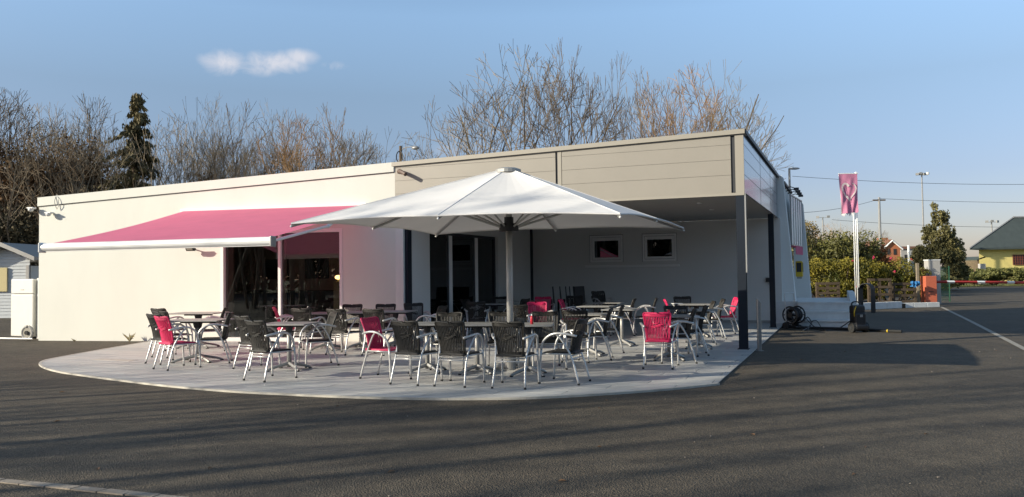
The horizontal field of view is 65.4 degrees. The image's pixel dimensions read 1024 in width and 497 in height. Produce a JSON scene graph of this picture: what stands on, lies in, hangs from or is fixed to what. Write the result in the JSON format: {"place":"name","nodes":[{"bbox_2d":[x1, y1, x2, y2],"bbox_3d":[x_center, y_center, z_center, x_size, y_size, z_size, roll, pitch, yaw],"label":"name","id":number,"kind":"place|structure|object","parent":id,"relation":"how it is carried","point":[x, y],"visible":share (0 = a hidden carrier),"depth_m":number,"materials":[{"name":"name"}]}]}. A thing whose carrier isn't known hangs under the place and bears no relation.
{"place":"outdoors","nodes":[
{"label":"outdoors","id":0,"kind":"place"},
{"bbox_2d":[0,286,1023,496],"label":"asphalt yard","id":1,"kind":"structure","parent":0,"point":[795,415],"depth_m":7.59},
{"bbox_2d":[0,199,38,265],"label":"thicket","id":2,"kind":"object","parent":1,"relation":"on","point":[16,231],"visible":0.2,"depth_m":39.57,"materials":[{"name":"brown plant"}]},
{"bbox_2d":[0,242,38,317],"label":"garden shed","id":3,"kind":"structure","parent":1,"relation":"on","point":[16,259],"depth_m":32.00,"materials":[{"name":"beige"}]},
{"bbox_2d":[0,87,45,164],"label":"bare tree","id":4,"kind":"object","parent":1,"relation":"on","point":[10,129],"visible":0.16,"depth_m":46.12,"materials":[{"name":"brown plant"}]},
{"bbox_2d":[11,279,36,336],"bbox_3d":[-12.531,1.539,20.825,0.836,1.486,0.608,-2,-2,23],"label":"old fridge","id":5,"kind":"object","parent":1,"relation":"on","point":[24,303],"visible":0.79,"depth_m":20.54,"materials":[{"name":"metal"}]},
{"bbox_2d":[0,89,66,198],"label":"bare tree","id":6,"kind":"object","parent":1,"relation":"on","point":[4,117],"visible":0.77,"depth_m":43.37,"materials":[{"name":"brown plant"}]},
{"bbox_2d":[0,186,67,263],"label":"thicket","id":7,"kind":"object","parent":1,"relation":"on","point":[34,220],"visible":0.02,"depth_m":41.10,"materials":[{"name":"brown plant"}]},
{"bbox_2d":[0,119,71,219],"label":"thicket","id":8,"kind":"object","parent":1,"relation":"on","point":[32,182],"visible":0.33,"depth_m":43.84,"materials":[{"name":"brown plant"}]},
{"bbox_2d":[0,114,72,242],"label":"bare tree","id":9,"kind":"object","parent":1,"relation":"on","point":[26,170],"visible":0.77,"depth_m":39.89,"materials":[{"name":"brown plant"}]},
{"bbox_2d":[0,97,91,220],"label":"bare tree","id":10,"kind":"object","parent":1,"relation":"on","point":[18,121],"visible":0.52,"depth_m":44.10,"materials":[{"name":"brown plant"}]},
{"bbox_2d":[0,126,106,228],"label":"bare tree","id":11,"kind":"object","parent":1,"relation":"on","point":[61,160],"visible":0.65,"depth_m":40.44,"materials":[{"name":"brown plant"}]},
{"bbox_2d":[0,127,119,195],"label":"thicket","id":12,"kind":"object","parent":1,"relation":"on","point":[93,167],"visible":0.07,"depth_m":47.23,"materials":[{"name":"brown plant"}]},
{"bbox_2d":[29,93,121,189],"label":"bare tree","id":13,"kind":"object","parent":1,"relation":"on","point":[53,131],"visible":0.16,"depth_m":49.72,"materials":[{"name":"brown plant"}]},
{"bbox_2d":[40,94,127,194],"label":"bare tree","id":14,"kind":"object","parent":1,"relation":"on","point":[82,143],"visible":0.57,"depth_m":45.81,"materials":[{"name":"brown plant"}]},
{"bbox_2d":[0,478,184,496],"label":"road marking","id":15,"kind":"structure","parent":1,"relation":"on","point":[79,488],"depth_m":5.69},
{"bbox_2d":[50,130,141,194],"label":"bare tree","id":16,"kind":"object","parent":1,"relation":"on","point":[111,175],"visible":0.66,"depth_m":41.51,"materials":[{"name":"brown plant"}]},
{"bbox_2d":[61,100,163,183],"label":"bare tree","id":17,"kind":"object","parent":1,"relation":"on","point":[103,135],"visible":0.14,"depth_m":53.07,"materials":[{"name":"brown plant"}]},
{"bbox_2d":[96,92,161,190],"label":"conifer","id":18,"kind":"object","parent":1,"relation":"on","point":[133,130],"visible":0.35,"depth_m":44.97,"materials":[{"name":"green plant"}]},
{"bbox_2d":[115,112,203,185],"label":"bare tree","id":19,"kind":"object","parent":1,"relation":"on","point":[167,149],"visible":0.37,"depth_m":50.97,"materials":[{"name":"brown plant"}]},
{"bbox_2d":[107,118,213,190],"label":"bare tree","id":20,"kind":"object","parent":1,"relation":"on","point":[184,165],"visible":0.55,"depth_m":44.32,"materials":[{"name":"brown plant"}]},
{"bbox_2d":[148,96,241,183],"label":"bare tree","id":21,"kind":"object","parent":1,"relation":"on","point":[194,154],"visible":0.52,"depth_m":48.05,"materials":[{"name":"brown plant"}]},
{"bbox_2d":[161,97,241,182],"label":"bare tree","id":22,"kind":"object","parent":1,"relation":"on","point":[199,167],"visible":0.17,"depth_m":51.84,"materials":[{"name":"brown plant"}]},
{"bbox_2d":[178,94,259,181],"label":"bare tree","id":23,"kind":"object","parent":1,"relation":"on","point":[221,172],"visible":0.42,"depth_m":45.91,"materials":[{"name":"brown plant"}]},
{"bbox_2d":[188,100,287,180],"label":"bare tree","id":24,"kind":"object","parent":1,"relation":"on","point":[231,144],"visible":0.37,"depth_m":49.50,"materials":[{"name":"brown plant"}]},
{"bbox_2d":[215,103,295,177],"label":"bare tree","id":25,"kind":"object","parent":1,"relation":"on","point":[254,164],"visible":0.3,"depth_m":46.85,"materials":[{"name":"brown plant"}]},
{"bbox_2d":[231,114,309,173],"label":"bare tree","id":26,"kind":"object","parent":1,"relation":"on","point":[268,159],"visible":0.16,"depth_m":49.99,"materials":[{"name":"brown plant"}]},
{"bbox_2d":[250,115,331,174],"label":"bare tree","id":27,"kind":"object","parent":1,"relation":"on","point":[285,164],"visible":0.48,"depth_m":45.77,"materials":[{"name":"brown plant"}]},
{"bbox_2d":[263,109,348,173],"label":"bare tree","id":28,"kind":"object","parent":1,"relation":"on","point":[330,161],"visible":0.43,"depth_m":48.74,"materials":[{"name":"brown plant"}]},
{"bbox_2d":[278,104,385,172],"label":"bare tree","id":29,"kind":"object","parent":1,"relation":"on","point":[323,156],"visible":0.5,"depth_m":46.05,"materials":[{"name":"brown plant"}]},
{"bbox_2d":[39,321,782,399],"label":"terrace","id":30,"kind":"structure","parent":1,"relation":"on","point":[620,372],"depth_m":12.35,"materials":[{"name":"concrete"}]},
{"bbox_2d":[144,313,190,364],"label":"bistro chair","id":31,"kind":"object","parent":30,"relation":"on","point":[154,326],"visible":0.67,"depth_m":13.89,"materials":[{"name":"black wicker"}]},
{"bbox_2d":[152,316,201,370],"bbox_3d":[-5.532,1.536,13.114,0.605,0.880,0.607,-2,-2,38],"label":"bistro chair","id":32,"kind":"object","parent":30,"relation":"on","point":[166,328],"visible":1,"depth_m":12.95,"materials":[{"name":"pink wicker"}]},
{"bbox_2d":[169,312,229,348],"bbox_3d":[-6.685,1.738,16.985,1.080,0.746,0.720,-1,-2,8],"label":"cafe table","id":33,"kind":"object","parent":30,"relation":"on","point":[198,314],"visible":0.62,"depth_m":16.93,"materials":[{"name":"grey"}]},
{"bbox_2d":[170,318,233,362],"bbox_3d":[-5.572,1.632,14.127,1.080,0.746,0.720,-1,-2,6],"label":"cafe table","id":34,"kind":"object","parent":30,"relation":"on","point":[197,323],"visible":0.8,"depth_m":14.08,"materials":[{"name":"grey"}]},
{"bbox_2d":[194,312,232,364],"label":"bistro chair","id":35,"kind":"object","parent":30,"relation":"on","point":[225,325],"visible":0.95,"depth_m":13.75,"materials":[{"name":"metal"}]},
{"bbox_2d":[232,315,280,370],"bbox_3d":[-4.177,1.514,12.968,0.605,0.880,0.607,-2,-2,38],"label":"bistro chair","id":36,"kind":"object","parent":30,"relation":"on","point":[242,329],"visible":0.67,"depth_m":12.84,"materials":[{"name":"metal"}]},
{"bbox_2d":[243,320,297,382],"bbox_3d":[-3.527,1.460,11.550,0.605,0.880,0.607,-2,-2,33],"label":"bistro chair","id":37,"kind":"object","parent":30,"relation":"on","point":[255,333],"visible":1,"depth_m":11.38,"materials":[{"name":"wicker"}]},
{"bbox_2d":[266,322,320,371],"bbox_3d":[-3.547,1.559,12.686,0.800,0.746,0.720,-1,-2,8],"label":"cafe table","id":38,"kind":"object","parent":30,"relation":"on","point":[288,326],"visible":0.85,"depth_m":12.64,"materials":[{"name":"grey"}]},
{"bbox_2d":[291,308,327,353],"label":"bistro chair","id":39,"kind":"object","parent":30,"relation":"on","point":[297,313],"visible":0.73,"depth_m":15.45,"materials":[{"name":"wicker"}]},
{"bbox_2d":[298,312,338,367],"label":"bistro chair","id":40,"kind":"object","parent":30,"relation":"on","point":[329,325],"visible":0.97,"depth_m":13.26,"materials":[{"name":"metal"}]},
{"bbox_2d":[325,309,364,355],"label":"bistro chair","id":41,"kind":"object","parent":30,"relation":"on","point":[341,327],"visible":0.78,"depth_m":14.98,"materials":[{"name":"wicker"}]},
{"bbox_2d":[334,304,362,346],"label":"bistro chair","id":42,"kind":"object","parent":30,"relation":"on","point":[356,324],"visible":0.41,"depth_m":17.20,"materials":[{"name":"wicker"}]},
{"bbox_2d":[361,308,396,355],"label":"bistro chair","id":43,"kind":"object","parent":30,"relation":"on","point":[371,312],"visible":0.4,"depth_m":14.77,"materials":[{"name":"metal"}]},
{"bbox_2d":[359,316,409,379],"bbox_3d":[-1.859,1.438,11.569,0.607,0.880,0.605,-2,-2,25],"label":"bistro chair","id":44,"kind":"object","parent":30,"relation":"on","point":[373,331],"visible":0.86,"depth_m":11.61,"materials":[{"name":"metal"}]},
{"bbox_2d":[405,229,411,340],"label":"steel column","id":45,"kind":"structure","parent":30,"relation":"on","point":[408,266],"depth_m":17.90,"materials":[{"name":"black"}]},
{"bbox_2d":[389,320,442,385],"bbox_3d":[-1.341,1.412,10.966,0.605,0.880,0.607,-2,-2,27],"label":"bistro chair","id":46,"kind":"object","parent":30,"relation":"on","point":[404,344],"visible":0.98,"depth_m":10.79,"materials":[{"name":"wicker"}]},
{"bbox_2d":[403,303,430,341],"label":"bistro chair","id":47,"kind":"object","parent":30,"relation":"on","point":[420,312],"visible":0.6,"depth_m":17.46,"materials":[{"name":"wicker"}]},
{"bbox_2d":[408,322,446,373],"bbox_3d":[-1.297,1.514,12.199,0.740,0.746,0.700,-1,-2,6],"label":"cafe table","id":48,"kind":"object","parent":30,"relation":"on","point":[426,327],"visible":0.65,"depth_m":12.16,"materials":[{"name":"grey"}]},
{"bbox_2d":[429,312,465,369],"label":"bistro chair","id":49,"kind":"object","parent":30,"relation":"on","point":[447,315],"visible":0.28,"depth_m":12.90,"materials":[{"name":"metal"}]},
{"bbox_2d":[433,321,485,387],"bbox_3d":[-0.730,1.397,10.736,0.605,0.880,0.607,-1,-2,22],"label":"bistro chair","id":50,"kind":"object","parent":30,"relation":"on","point":[445,338],"visible":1,"depth_m":10.56,"materials":[{"name":"wicker"}]},
{"bbox_2d":[458,322,493,374],"bbox_3d":[-0.523,1.497,11.961,0.740,0.746,0.700,-1,-2,6],"label":"cafe table","id":51,"kind":"object","parent":30,"relation":"on","point":[477,327],"visible":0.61,"depth_m":11.92,"materials":[{"name":"grey"}]},
{"bbox_2d":[464,301,489,339],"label":"bistro chair","id":52,"kind":"object","parent":30,"relation":"on","point":[477,316],"visible":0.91,"depth_m":18.10,"materials":[{"name":"wicker"}]},
{"bbox_2d":[290,167,684,371],"bbox_3d":[-0.074,0.312,12.393,5.381,3.127,3.752,-1,-2,13],"label":"market parasol","id":53,"kind":"object","parent":30,"relation":"on","point":[508,200],"visible":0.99,"depth_m":11.78,"materials":[{"name":"white fabric"}]},
{"bbox_2d":[483,312,519,367],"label":"bistro chair","id":54,"kind":"object","parent":30,"relation":"on","point":[490,342],"visible":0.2,"depth_m":12.76,"materials":[{"name":"metal"}]},
{"bbox_2d":[491,321,539,389],"bbox_3d":[0.026,1.379,10.498,0.605,0.880,0.607,-1,-2,17],"label":"bistro chair","id":55,"kind":"object","parent":30,"relation":"on","point":[501,353],"visible":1,"depth_m":10.31,"materials":[{"name":"wicker"}]},
{"bbox_2d":[510,322,553,376],"bbox_3d":[0.238,1.477,11.656,0.740,0.746,0.700,-1,-2,6],"label":"cafe table","id":56,"kind":"object","parent":30,"relation":"on","point":[528,330],"visible":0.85,"depth_m":11.62,"materials":[{"name":"grey"}]},
{"bbox_2d":[531,311,567,369],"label":"bistro chair","id":57,"kind":"object","parent":30,"relation":"on","point":[550,340],"visible":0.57,"depth_m":12.68,"materials":[{"name":"metal"}]},
{"bbox_2d":[539,317,590,385],"bbox_3d":[0.731,1.380,10.810,0.607,0.880,0.605,-2,-2,25],"label":"bistro chair","id":58,"kind":"object","parent":30,"relation":"on","point":[577,332],"visible":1,"depth_m":10.66,"materials":[{"name":"metal"}]},
{"bbox_2d":[560,310,597,362],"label":"bistro chair","id":59,"kind":"object","parent":30,"relation":"on","point":[573,313],"visible":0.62,"depth_m":13.21,"materials":[{"name":"wicker"}]},
{"bbox_2d":[578,308,613,359],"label":"bistro chair","id":60,"kind":"object","parent":30,"relation":"on","point":[606,321],"visible":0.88,"depth_m":13.51,"materials":[{"name":"metal"}]},
{"bbox_2d":[593,305,624,352],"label":"bistro chair","id":61,"kind":"object","parent":30,"relation":"on","point":[616,329],"visible":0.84,"depth_m":14.66,"materials":[{"name":"metal"}]},
{"bbox_2d":[640,312,679,369],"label":"bistro chair","id":62,"kind":"object","parent":30,"relation":"on","point":[645,329],"visible":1,"depth_m":12.20,"materials":[{"name":"metal"}]},
{"bbox_2d":[647,314,690,361],"bbox_3d":[2.650,1.503,13.450,0.760,0.746,0.700,-1,-2,12],"label":"cafe table","id":63,"kind":"object","parent":30,"relation":"on","point":[668,352],"visible":0.65,"depth_m":13.38,"materials":[{"name":"grey"}]},
{"bbox_2d":[661,308,697,363],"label":"bistro chair","id":64,"kind":"object","parent":30,"relation":"on","point":[690,322],"visible":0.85,"depth_m":12.85,"materials":[{"name":"metal"}]},
{"bbox_2d":[663,305,698,356],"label":"bistro chair","id":65,"kind":"object","parent":30,"relation":"on","point":[677,308],"visible":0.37,"depth_m":14.32,"materials":[{"name":"wicker"}]},
{"bbox_2d":[674,305,709,355],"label":"bistro chair","id":66,"kind":"object","parent":30,"relation":"on","point":[702,318],"visible":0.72,"depth_m":14.04,"materials":[{"name":"metal"}]},
{"bbox_2d":[736,193,749,349],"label":"steel column","id":67,"kind":"structure","parent":30,"relation":"on","point":[741,235],"depth_m":15.08,"materials":[{"name":"black"}]},
{"bbox_2d":[768,214,776,327],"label":"steel column","id":68,"kind":"structure","parent":30,"relation":"on","point":[771,270],"depth_m":20.80,"materials":[{"name":"black"}]},
{"bbox_2d":[37,128,811,341],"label":"restaurant building","id":69,"kind":"structure","parent":1,"relation":"on","point":[693,182],"depth_m":19.40,"materials":[{"name":"grey"}]},
{"bbox_2d":[38,203,365,252],"bbox_3d":[-6.001,-0.474,16.401,4.731,1.144,4.404,-1,-2,12],"label":"pink awning","id":70,"kind":"object","parent":69,"relation":"attached to","point":[227,227],"visible":0.89,"depth_m":15.66,"materials":[{"name":"fabric"}]},
{"bbox_2d":[265,259,288,278],"bbox_3d":[-6.547,0.573,22.196,0.700,0.550,0.030,-1,-2,12],"label":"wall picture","id":71,"kind":"object","parent":69,"relation":"attached to","point":[271,268],"depth_m":22.21,"materials":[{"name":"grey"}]},
{"bbox_2d":[221,228,342,341],"bbox_3d":[-5.353,0.865,18.536,3.080,2.600,0.160,-1,-2,12],"label":"glass door","id":72,"kind":"structure","parent":69,"relation":"in","point":[282,244],"depth_m":18.58,"materials":[{"name":"glass"}]},
{"bbox_2d":[247,290,333,331],"bbox_3d":[-5.400,1.686,21.480,3.500,1.110,0.600,-1,-2,12],"label":"bar counter","id":73,"kind":"object","parent":69,"relation":"on","point":[262,304],"visible":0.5,"depth_m":21.35,"materials":[{"name":"brown"}]},
{"bbox_2d":[305,258,328,278],"bbox_3d":[-5.374,0.550,21.943,0.700,0.550,0.030,-1,-2,12],"label":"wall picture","id":74,"kind":"object","parent":69,"relation":"attached to","point":[317,268],"depth_m":21.93,"materials":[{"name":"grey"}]},
{"bbox_2d":[430,233,495,336],"bbox_3d":[-1.304,0.897,20.844,0.155,2.540,4.011,-2,-2,23],"label":"sliding door","id":75,"kind":"structure","parent":69,"relation":"in","point":[461,265],"depth_m":20.71,"materials":[{"name":"grey"}]},
{"bbox_2d":[589,233,622,261],"bbox_3d":[2.882,-0.014,24.334,1.049,0.873,0.090,-1,-2,22],"label":"window","id":76,"kind":"structure","parent":69,"relation":"in","point":[603,248],"depth_m":24.33,"materials":[{"name":"white"}]},
{"bbox_2d":[642,232,676,261],"bbox_3d":[4.390,-0.053,23.726,1.036,0.873,0.090,-1,-2,22],"label":"window","id":77,"kind":"structure","parent":69,"relation":"in","point":[658,246],"depth_m":23.72,"materials":[{"name":"white"}]},
{"bbox_2d":[402,108,497,158],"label":"bare tree","id":78,"kind":"object","parent":1,"relation":"on","point":[466,151],"visible":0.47,"depth_m":46.24,"materials":[{"name":"brown plant"}]},
{"bbox_2d":[401,66,529,159],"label":"bare tree","id":79,"kind":"object","parent":1,"relation":"on","point":[471,123],"visible":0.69,"depth_m":46.45,"materials":[{"name":"brown plant"}]},
{"bbox_2d":[436,44,573,156],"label":"bare tree","id":80,"kind":"object","parent":1,"relation":"on","point":[512,123],"visible":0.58,"depth_m":47.10,"materials":[{"name":"brown plant"}]},
{"bbox_2d":[471,58,619,150],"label":"bare tree","id":81,"kind":"object","parent":1,"relation":"on","point":[535,92],"visible":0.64,"depth_m":45.34,"materials":[{"name":"brown plant"}]},
{"bbox_2d":[512,37,626,149],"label":"bare tree","id":82,"kind":"object","parent":1,"relation":"on","point":[585,118],"visible":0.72,"depth_m":46.12,"materials":[{"name":"brown plant"}]},
{"bbox_2d":[593,52,659,141],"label":"bare tree","id":83,"kind":"object","parent":1,"relation":"on","point":[622,134],"visible":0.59,"depth_m":45.08,"materials":[{"name":"brown plant"}]},
{"bbox_2d":[618,74,694,139],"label":"bare tree","id":84,"kind":"object","parent":1,"relation":"on","point":[652,111],"visible":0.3,"depth_m":44.68,"materials":[{"name":"brown plant"}]},
{"bbox_2d":[633,62,736,138],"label":"bare tree","id":85,"kind":"object","parent":1,"relation":"on","point":[684,112],"visible":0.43,"depth_m":42.99,"materials":[{"name":"brown plant"}]},
{"bbox_2d":[650,76,726,220],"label":"bare tree","id":86,"kind":"object","parent":1,"relation":"on","point":[678,104],"visible":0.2,"depth_m":45.85,"materials":[{"name":"brown plant"}]},
{"bbox_2d":[663,59,785,178],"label":"bare tree","id":87,"kind":"object","parent":1,"relation":"on","point":[751,114],"visible":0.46,"depth_m":42.66,"materials":[{"name":"brown plant"}]},
{"bbox_2d":[782,292,805,328],"bbox_3d":[7.248,1.596,20.497,0.485,0.937,0.457,1,-2,-38],"label":"hose reel cart","id":88,"kind":"object","parent":1,"relation":"on","point":[798,314],"visible":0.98,"depth_m":20.43,"materials":[{"name":"black plastic"}]},
{"bbox_2d":[776,290,856,327],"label":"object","id":89,"kind":"structure","parent":1,"relation":"on","point":[828,312],"depth_m":21.36,"materials":[{"name":"concrete"}]},
{"bbox_2d":[792,230,884,296],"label":"shrub","id":90,"kind":"object","parent":1,"relation":"on","point":[839,247],"visible":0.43,"depth_m":41.56,"materials":[{"name":"green plant"}]},
{"bbox_2d":[782,326,901,332],"bbox_3d":[8.141,1.989,19.722,2.869,0.089,0.334,-2,-2,40],"label":"hose","id":91,"kind":"object","parent":1,"relation":"on","point":[846,328],"visible":0.79,"depth_m":19.82,"materials":[{"name":"black rubber"}]},
{"bbox_2d":[855,172,859,287],"bbox_3d":[12.765,-0.332,29.421,0.100,5.021,0.100,-1,-2,0],"label":"flagpole","id":92,"kind":"object","parent":1,"relation":"on","point":[858,249],"visible":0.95,"depth_m":29.40,"materials":[{"name":"white metal"}]},
{"bbox_2d":[838,173,858,213],"bbox_3d":[12.419,-2.026,29.358,0.735,1.510,0.156,-1,-2,0],"label":"banner flag","id":93,"kind":"object","parent":92,"relation":"attached to","point":[848,183],"visible":1,"depth_m":29.36,"materials":[{"name":"pink fabric"}]},
{"bbox_2d":[848,301,868,332],"bbox_3d":[8.278,1.632,19.073,0.428,0.748,0.300,0,-2,-12],"label":"pressure washer","id":94,"kind":"object","parent":1,"relation":"on","point":[858,317],"visible":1,"depth_m":18.97,"materials":[{"name":"black plastic"}]},
{"bbox_2d":[856,300,919,307],"bbox_3d":[12.099,2.302,32.486,8.806,0.170,5.900,-1,-2,0],"label":"planting bed","id":95,"kind":"object","parent":1,"relation":"on","point":[903,305],"visible":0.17,"depth_m":31.57,"materials":[{"name":"plant"}]},
{"bbox_2d":[815,282,839,297],"bbox_3d":[12.186,1.730,30.744,0.914,0.860,0.109,-1,-2,0],"label":"pallet","id":96,"kind":"object","parent":95,"relation":"on","point":[827,288],"visible":0.69,"depth_m":30.70,"materials":[{"name":"brown wood"}]},
{"bbox_2d":[792,256,880,298],"bbox_3d":[13.086,1.359,32.549,3.902,2.088,1.412,-1,-2,0],"label":"hedge","id":97,"kind":"object","parent":95,"relation":"on","point":[830,269],"visible":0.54,"depth_m":32.38,"materials":[{"name":"green plant"}]},
{"bbox_2d":[867,278,891,301],"bbox_3d":[14.276,1.649,30.945,0.920,0.980,0.109,-1,-2,0],"label":"pallet","id":98,"kind":"object","parent":95,"relation":"on","point":[879,294],"visible":0.78,"depth_m":30.91,"materials":[{"name":"brown wood"}]},
{"bbox_2d":[864,256,931,300],"bbox_3d":[15.700,1.318,32.748,3.139,2.131,1.415,-1,-2,0],"label":"hedge","id":99,"kind":"object","parent":95,"relation":"on","point":[900,275],"visible":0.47,"depth_m":32.52,"materials":[{"name":"green plant"}]},
{"bbox_2d":[892,283,916,302],"bbox_3d":[15.333,1.732,31.142,0.950,0.800,0.109,-1,-2,-3],"label":"pallet","id":100,"kind":"object","parent":95,"relation":"on","point":[904,289],"visible":0.89,"depth_m":31.10,"materials":[{"name":"brown wood"}]},
{"bbox_2d":[920,273,1023,301],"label":"road barrier","id":101,"kind":"object","parent":95,"relation":"on","point":[928,288],"visible":0.89,"depth_m":31.46,"materials":[{"name":"orange metal"}]},
{"bbox_2d":[923,259,940,304],"bbox_3d":[17.611,1.403,33.365,0.530,1.880,0.380,-1,-2,0],"label":"grey cabinet","id":102,"kind":"object","parent":1,"relation":"on","point":[933,265],"visible":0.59,"depth_m":33.20,"materials":[{"name":"white metal"}]},
{"bbox_2d":[910,201,970,289],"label":"tree","id":103,"kind":"object","parent":1,"relation":"on","point":[946,247],"visible":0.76,"depth_m":54.51,"materials":[{"name":"green plant"}]},
{"bbox_2d":[0,0,1023,266],"label":"sky","id":104,"kind":"structure","parent":0,"point":[888,91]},
{"bbox_2d":[866,238,902,272],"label":"brick house","id":105,"kind":"structure","parent":0,"point":[893,246],"depth_m":110.01,"materials":[{"name":"orange brick"}]},
{"bbox_2d":[895,283,1022,286],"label":"verge","id":106,"kind":"structure","parent":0,"point":[980,284],"depth_m":69.53,"materials":[{"name":"green plant"}]},
{"bbox_2d":[970,267,1019,284],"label":"spreading juniper","id":107,"kind":"object","parent":106,"relation":"on","point":[998,278],"visible":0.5,"depth_m":66.34,"materials":[{"name":"green plant"}]},
{"bbox_2d":[969,216,1023,280],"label":"yellow house","id":108,"kind":"structure","parent":0,"point":[1001,246],"depth_m":75.00,"materials":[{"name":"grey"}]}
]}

